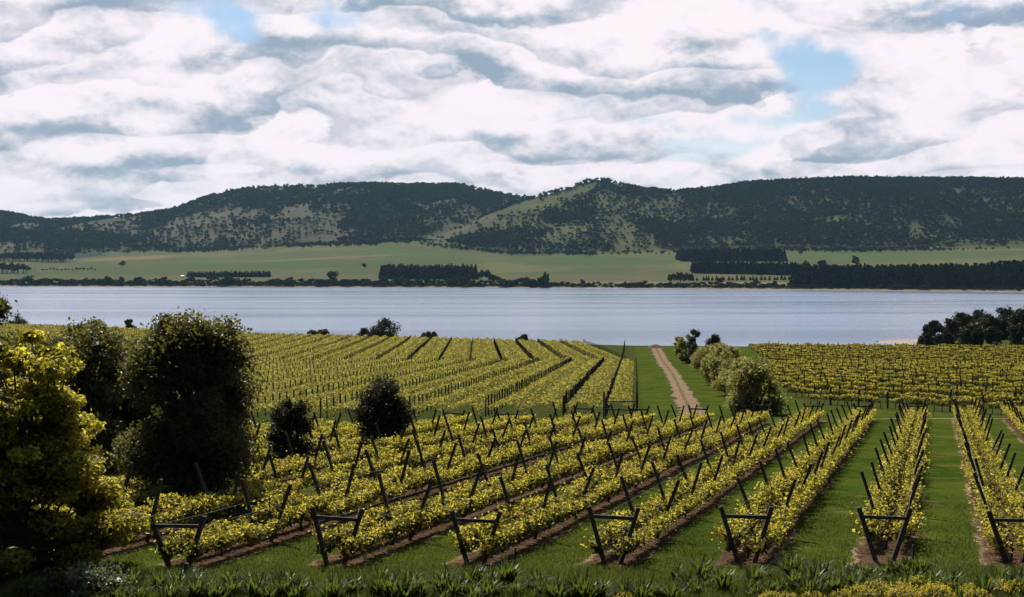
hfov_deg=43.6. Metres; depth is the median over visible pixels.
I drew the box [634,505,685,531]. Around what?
grapevine
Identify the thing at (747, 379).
hedge bush
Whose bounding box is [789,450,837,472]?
grapevine
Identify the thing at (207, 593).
strap leaf plant
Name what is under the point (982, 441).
grapevine
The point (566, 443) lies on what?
grapevine
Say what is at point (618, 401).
post frame
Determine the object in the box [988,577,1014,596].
flowering shrub
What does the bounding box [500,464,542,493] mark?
grapevine
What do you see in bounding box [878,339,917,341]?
sand spit
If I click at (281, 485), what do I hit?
grapevine
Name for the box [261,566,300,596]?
strap leaf plant
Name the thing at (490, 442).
grapevine
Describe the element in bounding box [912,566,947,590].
strap leaf plant
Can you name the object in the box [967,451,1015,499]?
vine trellis
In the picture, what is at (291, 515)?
grapevine
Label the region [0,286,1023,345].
lake
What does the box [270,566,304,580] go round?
strap leaf plant
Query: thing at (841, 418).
vine trellis
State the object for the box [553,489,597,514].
grapevine
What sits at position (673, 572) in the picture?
strap leaf plant
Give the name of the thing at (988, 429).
vine trellis
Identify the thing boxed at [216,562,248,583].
strap leaf plant
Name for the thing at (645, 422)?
vine trellis
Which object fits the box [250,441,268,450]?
grapevine
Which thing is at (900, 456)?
grapevine
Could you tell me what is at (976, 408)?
vine trellis
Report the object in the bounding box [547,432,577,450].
grapevine
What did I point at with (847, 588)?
strap leaf plant
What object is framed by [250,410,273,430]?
vine trellis
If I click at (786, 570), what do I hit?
strap leaf plant
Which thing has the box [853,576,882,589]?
strap leaf plant
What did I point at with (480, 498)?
grapevine
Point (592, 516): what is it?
end trellis
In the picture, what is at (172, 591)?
strap leaf plant
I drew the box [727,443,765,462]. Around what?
grapevine
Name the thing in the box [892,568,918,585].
strap leaf plant
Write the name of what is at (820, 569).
strap leaf plant
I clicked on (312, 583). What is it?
strap leaf plant
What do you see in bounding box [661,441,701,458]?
grapevine
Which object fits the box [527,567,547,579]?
strap leaf plant
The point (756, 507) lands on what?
grapevine
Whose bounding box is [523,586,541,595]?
strap leaf plant
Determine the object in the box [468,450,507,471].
grapevine
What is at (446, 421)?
vine trellis
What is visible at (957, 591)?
strap leaf plant
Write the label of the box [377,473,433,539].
vine trellis
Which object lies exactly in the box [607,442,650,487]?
vine trellis
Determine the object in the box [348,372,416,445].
tree
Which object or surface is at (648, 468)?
grapevine
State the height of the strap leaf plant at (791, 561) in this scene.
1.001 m
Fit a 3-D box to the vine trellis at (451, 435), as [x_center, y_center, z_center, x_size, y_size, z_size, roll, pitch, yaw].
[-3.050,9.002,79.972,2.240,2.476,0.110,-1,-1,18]
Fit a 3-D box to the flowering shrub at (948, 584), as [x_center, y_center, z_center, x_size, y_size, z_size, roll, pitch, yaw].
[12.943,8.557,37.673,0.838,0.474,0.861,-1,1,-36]
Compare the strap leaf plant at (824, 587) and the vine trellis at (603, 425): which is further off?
the vine trellis at (603, 425)
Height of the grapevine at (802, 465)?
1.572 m
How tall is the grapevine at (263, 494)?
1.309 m
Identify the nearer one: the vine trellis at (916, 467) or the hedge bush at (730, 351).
the vine trellis at (916, 467)
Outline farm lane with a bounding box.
[873,418,1000,418]
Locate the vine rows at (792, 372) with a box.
[748,343,1023,414]
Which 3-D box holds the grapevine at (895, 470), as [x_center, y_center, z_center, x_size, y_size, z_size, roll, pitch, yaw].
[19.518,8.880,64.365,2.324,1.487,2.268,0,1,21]
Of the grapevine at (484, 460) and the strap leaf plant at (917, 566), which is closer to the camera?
the strap leaf plant at (917, 566)
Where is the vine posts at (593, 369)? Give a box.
[0,323,1023,389]
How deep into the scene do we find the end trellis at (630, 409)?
107.33 m
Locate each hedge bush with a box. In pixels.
[673,336,683,356]
[675,333,693,362]
[689,345,710,368]
[690,343,713,373]
[698,341,727,384]
[703,345,748,389]
[708,343,722,353]
[711,356,750,395]
[721,356,764,397]
[723,356,791,414]
[724,355,771,407]
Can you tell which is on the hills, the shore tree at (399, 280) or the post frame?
the shore tree at (399, 280)
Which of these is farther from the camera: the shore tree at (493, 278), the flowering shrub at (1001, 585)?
the shore tree at (493, 278)
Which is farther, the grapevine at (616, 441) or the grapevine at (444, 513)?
the grapevine at (616, 441)
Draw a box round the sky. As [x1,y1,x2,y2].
[0,0,1023,217]
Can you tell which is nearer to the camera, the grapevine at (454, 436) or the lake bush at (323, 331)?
the grapevine at (454, 436)
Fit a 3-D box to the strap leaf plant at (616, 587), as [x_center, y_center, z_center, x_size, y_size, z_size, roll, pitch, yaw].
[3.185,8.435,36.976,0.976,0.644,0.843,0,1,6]
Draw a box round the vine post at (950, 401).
[949,392,950,411]
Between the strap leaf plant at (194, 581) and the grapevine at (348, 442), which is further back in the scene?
the grapevine at (348, 442)
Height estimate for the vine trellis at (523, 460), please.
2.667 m
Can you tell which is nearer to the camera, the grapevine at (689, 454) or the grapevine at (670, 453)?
the grapevine at (670, 453)
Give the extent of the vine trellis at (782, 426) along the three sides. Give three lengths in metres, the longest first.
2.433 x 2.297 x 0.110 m
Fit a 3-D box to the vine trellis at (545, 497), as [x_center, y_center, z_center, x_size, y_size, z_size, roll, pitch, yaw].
[0.564,8.019,48.289,2.132,2.607,0.110,-2,0,18]
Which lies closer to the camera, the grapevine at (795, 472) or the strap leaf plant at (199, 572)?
the strap leaf plant at (199, 572)
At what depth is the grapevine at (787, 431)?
89.81 m
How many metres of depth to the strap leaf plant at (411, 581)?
37.18 m
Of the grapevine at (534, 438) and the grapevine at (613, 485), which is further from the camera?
the grapevine at (534, 438)
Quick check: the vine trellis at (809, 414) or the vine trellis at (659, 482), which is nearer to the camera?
the vine trellis at (659, 482)
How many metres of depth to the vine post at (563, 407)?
123.84 m
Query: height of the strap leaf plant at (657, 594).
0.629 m
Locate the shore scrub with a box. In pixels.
[0,280,1023,290]
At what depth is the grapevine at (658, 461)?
69.26 m
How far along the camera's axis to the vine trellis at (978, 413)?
102.95 m
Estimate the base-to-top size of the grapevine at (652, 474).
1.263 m
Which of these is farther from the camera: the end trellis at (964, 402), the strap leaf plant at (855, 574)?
the end trellis at (964, 402)
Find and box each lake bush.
[4,313,27,323]
[124,319,136,327]
[307,330,316,334]
[316,329,329,334]
[356,327,369,336]
[365,317,401,336]
[421,331,437,337]
[517,334,529,341]
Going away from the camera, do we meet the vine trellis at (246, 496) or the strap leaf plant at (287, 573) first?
the strap leaf plant at (287, 573)
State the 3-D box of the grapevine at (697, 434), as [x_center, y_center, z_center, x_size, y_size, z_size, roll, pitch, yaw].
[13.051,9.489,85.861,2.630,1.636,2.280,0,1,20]
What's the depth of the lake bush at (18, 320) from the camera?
599.70 m
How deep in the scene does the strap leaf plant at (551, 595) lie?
36.40 m
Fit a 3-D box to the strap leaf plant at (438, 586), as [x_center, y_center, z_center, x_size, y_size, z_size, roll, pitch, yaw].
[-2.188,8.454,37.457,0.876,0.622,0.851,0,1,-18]
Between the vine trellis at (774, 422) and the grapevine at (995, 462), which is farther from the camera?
the vine trellis at (774, 422)
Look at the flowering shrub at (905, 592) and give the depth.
36.51 m
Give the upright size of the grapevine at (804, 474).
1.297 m
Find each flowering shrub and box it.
[616,591,637,596]
[759,589,780,596]
[780,591,797,596]
[802,590,825,596]
[829,588,855,596]
[844,582,877,596]
[859,577,894,596]
[882,578,915,596]
[884,584,920,596]
[902,575,934,596]
[916,582,957,596]
[919,580,949,596]
[943,581,965,594]
[960,582,980,594]
[962,587,993,596]
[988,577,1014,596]
[999,579,1023,596]
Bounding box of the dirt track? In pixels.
[651,348,708,421]
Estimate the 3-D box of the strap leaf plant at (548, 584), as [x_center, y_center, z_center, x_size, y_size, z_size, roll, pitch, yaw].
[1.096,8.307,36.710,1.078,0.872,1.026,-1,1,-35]
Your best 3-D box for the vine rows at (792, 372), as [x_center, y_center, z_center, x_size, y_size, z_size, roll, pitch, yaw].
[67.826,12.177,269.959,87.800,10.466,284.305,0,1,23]
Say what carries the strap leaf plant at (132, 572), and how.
on the ground at (944, 473)
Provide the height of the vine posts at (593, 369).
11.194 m
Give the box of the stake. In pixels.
[184,563,188,572]
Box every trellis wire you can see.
[167,419,593,522]
[198,417,622,526]
[321,419,659,520]
[356,421,673,523]
[473,417,724,514]
[499,420,738,521]
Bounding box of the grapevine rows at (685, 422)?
[242,403,1023,443]
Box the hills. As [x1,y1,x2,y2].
[0,180,1023,291]
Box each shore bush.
[286,279,294,285]
[316,278,326,282]
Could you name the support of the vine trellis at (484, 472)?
on the ground at (944, 473)
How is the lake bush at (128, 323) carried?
on the ground at (944, 473)
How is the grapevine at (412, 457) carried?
on the ground at (944, 473)
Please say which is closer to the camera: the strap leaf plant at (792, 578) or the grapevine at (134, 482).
the strap leaf plant at (792, 578)
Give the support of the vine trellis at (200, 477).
on the ground at (944, 473)
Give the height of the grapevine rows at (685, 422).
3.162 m
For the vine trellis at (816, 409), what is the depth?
108.36 m
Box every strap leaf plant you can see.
[100,580,126,596]
[110,583,133,596]
[118,574,137,590]
[120,565,144,581]
[122,570,142,585]
[122,581,155,596]
[146,568,167,589]
[148,569,168,582]
[155,585,169,596]
[156,579,181,596]
[159,566,199,595]
[167,563,199,580]
[174,573,214,596]
[177,565,214,577]
[179,579,210,596]
[181,574,211,587]
[186,569,217,582]
[194,574,226,596]
[203,582,234,596]
[205,576,221,588]
[211,567,230,582]
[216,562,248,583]
[219,571,249,596]
[230,568,264,590]
[233,569,270,595]
[238,573,274,596]
[241,587,265,596]
[254,568,267,580]
[255,581,282,596]
[257,577,283,596]
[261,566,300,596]
[266,571,284,582]
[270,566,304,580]
[281,574,310,593]
[281,580,307,596]
[287,578,311,596]
[305,573,344,596]
[305,579,318,589]
[318,573,357,596]
[318,576,352,596]
[340,572,362,594]
[358,574,370,590]
[360,574,394,596]
[364,563,390,578]
[364,571,396,596]
[373,572,409,596]
[380,573,421,596]
[393,568,421,584]
[400,571,428,596]
[413,578,435,596]
[422,565,457,594]
[425,565,453,580]
[425,585,449,596]
[426,562,459,580]
[426,578,451,593]
[441,576,465,596]
[449,558,483,587]
[451,576,475,595]
[454,572,465,584]
[455,581,471,596]
[459,586,485,596]
[463,584,483,595]
[464,579,481,591]
[471,567,499,586]
[471,571,488,587]
[471,577,506,596]
[476,564,497,577]
[487,577,503,591]
[491,558,523,584]
[496,556,529,585]
[499,580,507,593]
[504,580,526,595]
[512,578,531,592]
[522,571,542,588]
[523,570,553,587]
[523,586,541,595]
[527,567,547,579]
[528,575,547,595]
[533,575,563,593]
[536,582,560,596]
[540,578,575,596]
[544,586,567,596]
[552,573,586,596]
[560,569,595,591]
[568,576,587,596]
[571,576,601,596]
[582,569,615,596]
[609,579,629,596]
[610,578,639,595]
[624,576,662,596]
[626,580,647,596]
[632,573,661,596]
[647,582,665,596]
[658,576,686,596]
[667,564,684,581]
[673,570,699,588]
[680,580,696,596]
[681,551,719,578]
[688,579,705,593]
[694,575,712,588]
[696,570,711,581]
[704,565,738,591]
[740,577,759,593]
[741,562,773,582]
[743,585,758,596]
[747,576,765,595]
[757,576,771,589]
[758,576,782,594]
[763,566,775,577]
[767,573,789,590]
[774,549,806,573]
[774,553,807,576]
[780,562,807,589]
[788,555,813,571]
[791,560,828,581]
[794,574,822,593]
[795,576,821,594]
[798,556,820,572]
[807,559,840,585]
[809,576,832,593]
[811,557,832,573]
[818,568,847,593]
[828,562,862,584]
[830,564,847,576]
[832,556,854,571]
[832,564,856,578]
[839,567,874,585]
[839,581,859,593]
[841,579,857,590]
[848,560,870,581]
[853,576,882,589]
[854,565,876,580]
[865,567,881,580]
[874,556,901,574]
[875,565,886,574]
[879,571,895,582]
[886,556,911,576]
[892,552,925,574]
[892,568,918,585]
[894,563,931,587]
[904,553,933,574]
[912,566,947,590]
[918,570,953,586]
[925,566,951,581]
[937,565,971,586]
[950,581,964,596]
[969,571,999,594]
[970,572,979,585]
[984,572,1004,584]
[985,560,1007,575]
[988,568,1011,581]
[994,570,1023,592]
[1005,566,1023,579]
[1005,569,1022,590]
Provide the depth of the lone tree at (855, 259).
2722.51 m
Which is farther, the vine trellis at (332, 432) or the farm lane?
the farm lane
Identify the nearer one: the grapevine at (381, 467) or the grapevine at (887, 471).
the grapevine at (887, 471)
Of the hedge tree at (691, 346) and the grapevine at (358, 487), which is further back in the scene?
the hedge tree at (691, 346)
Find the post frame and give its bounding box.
[603,391,637,417]
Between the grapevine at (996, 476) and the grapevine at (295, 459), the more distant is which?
the grapevine at (295, 459)
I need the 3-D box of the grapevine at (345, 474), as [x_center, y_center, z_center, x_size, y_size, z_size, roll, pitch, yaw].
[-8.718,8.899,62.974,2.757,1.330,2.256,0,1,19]
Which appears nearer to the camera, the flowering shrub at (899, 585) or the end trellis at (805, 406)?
the flowering shrub at (899, 585)
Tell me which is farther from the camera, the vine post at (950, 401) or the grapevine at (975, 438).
the vine post at (950, 401)
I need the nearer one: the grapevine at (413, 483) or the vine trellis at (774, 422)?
the grapevine at (413, 483)
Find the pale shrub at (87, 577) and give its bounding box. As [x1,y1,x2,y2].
[58,558,137,596]
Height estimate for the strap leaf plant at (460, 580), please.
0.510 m
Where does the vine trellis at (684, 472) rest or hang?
on the ground at (944, 473)
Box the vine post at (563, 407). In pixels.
[562,395,563,415]
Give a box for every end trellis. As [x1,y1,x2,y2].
[150,515,206,568]
[310,506,364,565]
[442,409,465,420]
[450,510,501,564]
[497,410,518,425]
[573,404,594,426]
[587,505,639,563]
[628,405,649,426]
[688,405,708,426]
[719,506,773,562]
[752,402,771,422]
[803,403,823,421]
[852,402,873,410]
[857,507,912,561]
[905,402,925,421]
[954,398,972,408]
[986,510,1023,562]
[1003,399,1022,418]
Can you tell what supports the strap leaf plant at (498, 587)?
on the ground at (944, 473)
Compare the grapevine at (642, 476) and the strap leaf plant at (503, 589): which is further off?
the grapevine at (642, 476)
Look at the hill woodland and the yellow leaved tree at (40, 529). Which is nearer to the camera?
the yellow leaved tree at (40, 529)
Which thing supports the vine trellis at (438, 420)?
on the ground at (944, 473)
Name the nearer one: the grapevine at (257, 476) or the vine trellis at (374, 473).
the vine trellis at (374, 473)
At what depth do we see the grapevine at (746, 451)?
75.17 m
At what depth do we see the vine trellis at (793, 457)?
65.25 m
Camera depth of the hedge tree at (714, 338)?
306.41 m
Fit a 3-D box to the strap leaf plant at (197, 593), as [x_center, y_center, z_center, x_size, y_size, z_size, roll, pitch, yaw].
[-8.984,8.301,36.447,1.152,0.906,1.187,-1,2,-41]
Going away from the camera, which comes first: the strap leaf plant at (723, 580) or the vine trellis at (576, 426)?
the strap leaf plant at (723, 580)
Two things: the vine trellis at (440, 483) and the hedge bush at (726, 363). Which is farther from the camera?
the hedge bush at (726, 363)
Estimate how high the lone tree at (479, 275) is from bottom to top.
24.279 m
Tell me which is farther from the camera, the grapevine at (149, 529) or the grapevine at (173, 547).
the grapevine at (149, 529)
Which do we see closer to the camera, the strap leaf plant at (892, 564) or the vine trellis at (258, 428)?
the strap leaf plant at (892, 564)
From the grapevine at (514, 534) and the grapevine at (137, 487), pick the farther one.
the grapevine at (137, 487)
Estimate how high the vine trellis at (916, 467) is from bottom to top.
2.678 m
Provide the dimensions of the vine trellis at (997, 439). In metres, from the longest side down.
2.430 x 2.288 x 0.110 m
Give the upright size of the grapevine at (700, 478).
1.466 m
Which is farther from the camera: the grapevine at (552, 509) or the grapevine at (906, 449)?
the grapevine at (906, 449)
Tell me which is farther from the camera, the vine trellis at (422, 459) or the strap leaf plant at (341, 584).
the vine trellis at (422, 459)
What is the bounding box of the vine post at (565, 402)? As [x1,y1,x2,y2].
[565,392,566,412]
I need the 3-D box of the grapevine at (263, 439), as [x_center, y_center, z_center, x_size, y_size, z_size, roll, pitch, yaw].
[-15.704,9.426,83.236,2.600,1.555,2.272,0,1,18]
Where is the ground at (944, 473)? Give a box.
[0,337,1023,596]
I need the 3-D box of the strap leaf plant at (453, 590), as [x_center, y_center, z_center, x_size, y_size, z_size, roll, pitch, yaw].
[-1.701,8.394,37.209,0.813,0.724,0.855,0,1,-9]
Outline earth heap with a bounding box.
[647,344,663,347]
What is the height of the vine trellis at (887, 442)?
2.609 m
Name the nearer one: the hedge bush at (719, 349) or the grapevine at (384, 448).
the grapevine at (384, 448)
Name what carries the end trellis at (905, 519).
on the ground at (944, 473)
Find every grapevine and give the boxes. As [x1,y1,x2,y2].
[98,469,134,486]
[101,469,142,489]
[111,485,155,510]
[121,490,134,500]
[122,513,159,544]
[123,478,181,505]
[133,498,191,537]
[143,487,219,523]
[151,522,230,561]
[181,487,242,523]
[187,515,257,554]
[206,484,266,516]
[209,513,285,545]
[226,472,248,487]
[230,483,284,507]
[238,466,270,489]
[239,426,262,440]
[239,496,313,537]
[246,476,312,500]
[248,442,273,463]
[249,460,292,486]
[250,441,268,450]
[251,433,268,445]
[258,457,303,481]
[260,447,287,467]
[261,486,342,529]
[279,450,320,477]
[293,428,316,440]
[293,464,344,493]
[295,490,356,522]
[299,454,334,472]
[305,430,327,440]
[305,522,387,560]
[307,432,327,456]
[307,438,333,458]
[308,449,353,468]
[309,466,363,490]
[310,435,344,451]
[310,485,377,516]
[325,458,378,485]
[327,445,363,464]
[328,434,358,449]
[331,472,398,509]
[333,510,403,552]
[335,439,382,460]
[338,432,372,446]
[342,426,373,443]
[350,455,392,481]
[353,476,412,503]
[353,499,427,543]
[359,450,405,476]
[362,443,394,460]
[364,435,407,453]
[372,445,423,470]
[377,469,426,499]
[382,433,419,453]
[385,464,445,495]
[388,498,442,535]
[398,434,432,449]
[399,448,435,468]
[399,494,468,528]
[407,433,440,449]
[407,466,457,486]
[408,440,446,466]
[416,462,469,486]
[418,430,454,444]
[422,442,457,464]
[426,492,476,521]
[428,429,458,441]
[433,440,469,456]
[436,452,481,481]
[437,484,499,515]
[442,438,481,457]
[447,518,518,556]
[449,451,500,477]
[453,479,507,509]
[461,433,506,450]
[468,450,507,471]
[469,478,523,503]
[470,509,534,551]
[472,443,516,470]
[477,434,508,447]
[478,472,536,496]
[483,428,518,444]
[486,499,558,542]
[492,441,527,467]
[494,428,525,444]
[498,496,562,535]
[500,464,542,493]
[501,446,535,461]
[503,463,559,489]
[506,438,546,461]
[514,433,559,458]
[516,491,579,528]
[522,461,568,481]
[525,433,565,455]
[531,455,578,480]
[535,431,575,450]
[536,491,591,521]
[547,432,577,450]
[552,457,591,476]
[553,449,600,470]
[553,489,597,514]
[556,423,595,441]
[557,480,618,508]
[560,432,588,445]
[563,472,627,500]
[564,444,603,463]
[572,438,612,466]
[581,462,633,498]
[581,520,657,559]
[586,463,642,493]
[588,439,621,463]
[589,438,631,460]
[593,438,639,457]
[598,519,662,549]
[609,502,676,537]
[611,457,662,480]
[612,434,650,450]
[612,438,638,452]
[614,467,647,485]
[619,431,655,443]
[627,460,669,480]
[630,431,658,444]
[630,443,683,471]
[631,454,671,477]
[633,423,668,442]
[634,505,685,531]
[635,496,689,520]
[643,489,701,519]
[646,445,688,469]
[659,485,712,511]
[660,444,690,466]
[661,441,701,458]
[662,480,712,500]
[666,476,732,500]
[670,435,712,457]
[672,442,706,460]
[682,434,713,451]
[682,434,720,452]
[686,427,725,446]
[687,468,738,491]
[687,470,726,493]
[697,461,744,480]
[698,424,734,441]
[698,428,726,443]
[705,459,746,476]
[710,519,788,558]
[715,453,758,473]
[716,461,753,477]
[717,444,766,469]
[718,512,791,545]
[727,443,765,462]
[728,440,771,462]
[729,499,798,535]
[733,439,776,459]
[737,487,810,519]
[741,501,798,530]
[742,431,785,453]
[747,441,777,455]
[750,433,784,446]
[752,478,809,510]
[757,434,789,449]
[759,433,790,446]
[761,427,797,441]
[762,490,815,511]
[764,425,795,437]
[764,475,819,498]
[767,469,826,496]
[775,467,827,494]
[784,464,829,486]
[786,462,832,485]
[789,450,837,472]
[790,457,836,478]
[799,451,838,471]
[800,443,844,460]
[801,449,842,468]
[807,442,846,459]
[808,443,851,458]
[810,435,850,452]
[814,437,852,450]
[818,429,859,448]
[818,430,853,447]
[826,426,864,442]
[826,431,859,442]
[849,505,928,548]
[852,502,925,539]
[863,495,920,524]
[865,495,913,527]
[867,484,918,513]
[868,481,925,511]
[869,479,923,501]
[870,471,925,498]
[876,454,929,482]
[876,465,925,494]
[877,459,923,483]
[878,467,921,490]
[881,448,927,475]
[883,449,925,466]
[884,442,929,464]
[885,438,926,460]
[886,449,925,472]
[889,436,923,454]
[889,441,929,457]
[891,432,929,448]
[894,435,926,451]
[895,431,921,447]
[896,428,923,442]
[955,437,999,449]
[956,424,987,438]
[957,424,989,441]
[957,432,992,447]
[957,434,986,444]
[958,450,1004,463]
[960,437,995,453]
[960,440,998,454]
[960,446,995,461]
[960,463,1022,486]
[961,452,1009,474]
[961,461,1014,481]
[962,448,1002,469]
[963,462,1007,482]
[964,445,996,460]
[964,452,1002,471]
[964,470,1021,496]
[967,470,1014,491]
[969,478,1020,505]
[969,500,1022,532]
[970,512,1023,548]
[972,483,1023,513]
[973,482,1022,510]
[975,501,1023,539]
[976,524,1023,558]
[977,492,1023,524]
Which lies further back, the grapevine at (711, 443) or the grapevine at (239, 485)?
the grapevine at (711, 443)
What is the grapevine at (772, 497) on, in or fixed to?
on the ground at (944, 473)
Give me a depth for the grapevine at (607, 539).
43.47 m
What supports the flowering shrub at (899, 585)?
on the ground at (944, 473)
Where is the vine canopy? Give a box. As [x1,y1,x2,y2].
[0,323,634,416]
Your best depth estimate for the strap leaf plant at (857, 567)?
39.73 m
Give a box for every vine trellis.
[103,455,111,480]
[110,479,162,541]
[122,462,133,494]
[194,462,242,520]
[240,479,291,541]
[246,442,272,487]
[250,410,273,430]
[253,423,260,450]
[268,453,309,493]
[285,433,323,468]
[307,462,355,516]
[310,419,336,443]
[313,412,341,440]
[322,440,362,488]
[332,427,366,466]
[364,449,410,502]
[370,436,409,473]
[375,423,406,452]
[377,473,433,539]
[409,415,440,437]
[411,429,445,461]
[412,408,436,423]
[416,440,456,486]
[432,459,483,517]
[442,411,469,440]
[446,422,479,453]
[457,435,496,476]
[471,406,497,436]
[476,453,520,502]
[480,416,509,444]
[492,428,526,466]
[499,476,552,538]
[507,412,534,428]
[516,440,557,488]
[523,421,555,457]
[530,408,556,434]
[545,464,594,518]
[548,435,585,476]
[549,414,580,449]
[552,401,577,420]
[571,411,600,443]
[576,452,623,501]
[577,428,612,466]
[591,407,619,437]
[601,419,633,441]
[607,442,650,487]
[610,403,634,431]
[620,476,680,537]
[622,414,653,447]
[631,436,671,476]
[640,409,668,443]
[651,461,702,517]
[656,405,684,437]
[657,427,692,465]
[671,404,697,431]
[673,419,707,457]
[676,454,723,501]
[689,415,721,449]
[700,439,740,486]
[706,412,736,442]
[719,405,745,436]
[720,431,757,474]
[729,404,755,431]
[736,424,771,464]
[736,477,796,533]
[741,398,766,426]
[748,421,783,456]
[758,416,789,449]
[759,460,812,512]
[769,410,800,442]
[774,448,823,475]
[778,408,805,436]
[786,442,829,467]
[787,404,813,429]
[794,400,820,415]
[802,433,840,459]
[809,423,846,446]
[816,419,852,440]
[826,413,857,434]
[830,409,860,427]
[836,407,866,424]
[841,404,869,419]
[846,401,872,414]
[860,471,921,535]
[870,461,923,495]
[874,447,924,474]
[880,439,922,484]
[883,431,924,473]
[889,425,927,445]
[890,418,926,440]
[895,414,926,435]
[896,411,926,425]
[898,405,927,420]
[901,397,926,425]
[953,399,980,414]
[955,401,983,430]
[955,414,991,432]
[956,409,986,426]
[958,418,992,454]
[962,427,1002,448]
[962,432,1004,474]
[964,442,1010,485]
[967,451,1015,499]
[973,472,1023,535]
[974,458,1023,513]
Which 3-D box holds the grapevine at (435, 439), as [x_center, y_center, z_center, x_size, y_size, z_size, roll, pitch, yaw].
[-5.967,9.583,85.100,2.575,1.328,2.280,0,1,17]
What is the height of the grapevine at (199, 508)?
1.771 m
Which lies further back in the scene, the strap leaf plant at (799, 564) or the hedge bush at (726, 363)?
the hedge bush at (726, 363)
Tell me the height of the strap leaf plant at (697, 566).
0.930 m
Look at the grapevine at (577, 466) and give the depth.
68.92 m
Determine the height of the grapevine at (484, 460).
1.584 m
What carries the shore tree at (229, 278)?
on the hills
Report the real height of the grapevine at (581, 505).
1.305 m
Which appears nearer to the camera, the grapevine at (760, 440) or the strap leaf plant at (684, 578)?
the strap leaf plant at (684, 578)
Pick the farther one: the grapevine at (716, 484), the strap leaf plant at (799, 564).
the grapevine at (716, 484)
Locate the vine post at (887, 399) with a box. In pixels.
[887,392,888,407]
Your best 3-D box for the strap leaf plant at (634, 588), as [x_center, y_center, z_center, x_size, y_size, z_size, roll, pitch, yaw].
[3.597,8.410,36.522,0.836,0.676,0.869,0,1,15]
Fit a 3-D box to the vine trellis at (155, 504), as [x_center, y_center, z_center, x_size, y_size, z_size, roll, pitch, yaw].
[-13.837,7.962,47.422,2.277,2.616,0.110,-2,3,20]
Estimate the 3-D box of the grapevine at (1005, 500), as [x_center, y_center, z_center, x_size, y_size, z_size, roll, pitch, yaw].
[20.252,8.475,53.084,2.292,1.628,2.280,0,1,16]
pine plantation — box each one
[0,251,74,262]
[0,262,31,272]
[186,270,270,276]
[378,263,478,278]
[675,247,787,261]
[689,260,799,274]
[691,275,789,280]
[789,262,1008,288]
[987,259,1023,288]
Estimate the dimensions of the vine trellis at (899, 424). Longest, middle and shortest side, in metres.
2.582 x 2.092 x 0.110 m
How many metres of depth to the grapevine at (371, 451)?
75.76 m
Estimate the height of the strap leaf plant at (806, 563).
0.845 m
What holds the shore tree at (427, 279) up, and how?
on the hills
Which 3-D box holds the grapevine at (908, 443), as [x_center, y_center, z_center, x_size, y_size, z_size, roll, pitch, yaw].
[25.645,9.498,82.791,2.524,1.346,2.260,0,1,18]
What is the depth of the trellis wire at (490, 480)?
54.81 m
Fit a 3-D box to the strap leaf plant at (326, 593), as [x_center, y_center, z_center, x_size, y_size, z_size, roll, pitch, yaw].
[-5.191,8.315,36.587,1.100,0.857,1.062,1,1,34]
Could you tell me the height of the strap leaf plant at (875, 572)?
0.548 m
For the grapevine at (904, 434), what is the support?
on the ground at (944, 473)
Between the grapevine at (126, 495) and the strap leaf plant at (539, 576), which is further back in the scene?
the grapevine at (126, 495)
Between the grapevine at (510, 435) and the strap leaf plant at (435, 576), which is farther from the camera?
the grapevine at (510, 435)
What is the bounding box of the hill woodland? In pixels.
[0,175,1023,255]
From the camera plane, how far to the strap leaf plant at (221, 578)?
38.83 m
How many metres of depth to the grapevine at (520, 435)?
88.47 m
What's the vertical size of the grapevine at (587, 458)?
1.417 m
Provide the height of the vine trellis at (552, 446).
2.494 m
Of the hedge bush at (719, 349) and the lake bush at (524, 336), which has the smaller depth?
the hedge bush at (719, 349)
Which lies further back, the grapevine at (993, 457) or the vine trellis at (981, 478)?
the grapevine at (993, 457)
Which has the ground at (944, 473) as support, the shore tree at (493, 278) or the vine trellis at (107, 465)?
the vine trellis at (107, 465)
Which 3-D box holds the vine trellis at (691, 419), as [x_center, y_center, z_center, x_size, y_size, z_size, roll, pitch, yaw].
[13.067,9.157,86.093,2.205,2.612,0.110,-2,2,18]
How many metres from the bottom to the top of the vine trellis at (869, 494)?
2.695 m
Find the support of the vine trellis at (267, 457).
on the ground at (944, 473)
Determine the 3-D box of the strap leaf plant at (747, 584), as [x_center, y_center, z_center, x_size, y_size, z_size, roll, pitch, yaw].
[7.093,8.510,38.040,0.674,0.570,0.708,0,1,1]
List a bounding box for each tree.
[0,292,73,429]
[0,328,151,580]
[20,275,34,282]
[30,331,96,382]
[49,316,174,474]
[104,276,113,281]
[106,306,271,504]
[205,275,219,281]
[217,278,227,285]
[224,276,232,285]
[265,398,314,461]
[326,271,338,277]
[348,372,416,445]
[372,280,381,285]
[395,278,407,282]
[423,277,430,282]
[446,277,457,284]
[459,276,469,284]
[477,269,483,279]
[482,269,491,277]
[488,275,501,284]
[496,279,507,286]
[527,280,538,286]
[540,271,549,287]
[678,271,682,282]
[686,329,699,357]
[704,333,720,347]
[817,260,827,265]
[851,255,859,263]
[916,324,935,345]
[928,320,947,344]
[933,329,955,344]
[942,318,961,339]
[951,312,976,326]
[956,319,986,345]
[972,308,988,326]
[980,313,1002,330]
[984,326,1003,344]
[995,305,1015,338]
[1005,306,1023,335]
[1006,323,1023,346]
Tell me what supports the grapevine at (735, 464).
on the ground at (944, 473)
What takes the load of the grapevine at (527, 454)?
on the ground at (944, 473)
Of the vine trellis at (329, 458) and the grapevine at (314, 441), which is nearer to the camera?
the vine trellis at (329, 458)
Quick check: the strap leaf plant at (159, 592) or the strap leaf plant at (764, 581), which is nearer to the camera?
the strap leaf plant at (159, 592)
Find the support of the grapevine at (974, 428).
on the ground at (944, 473)

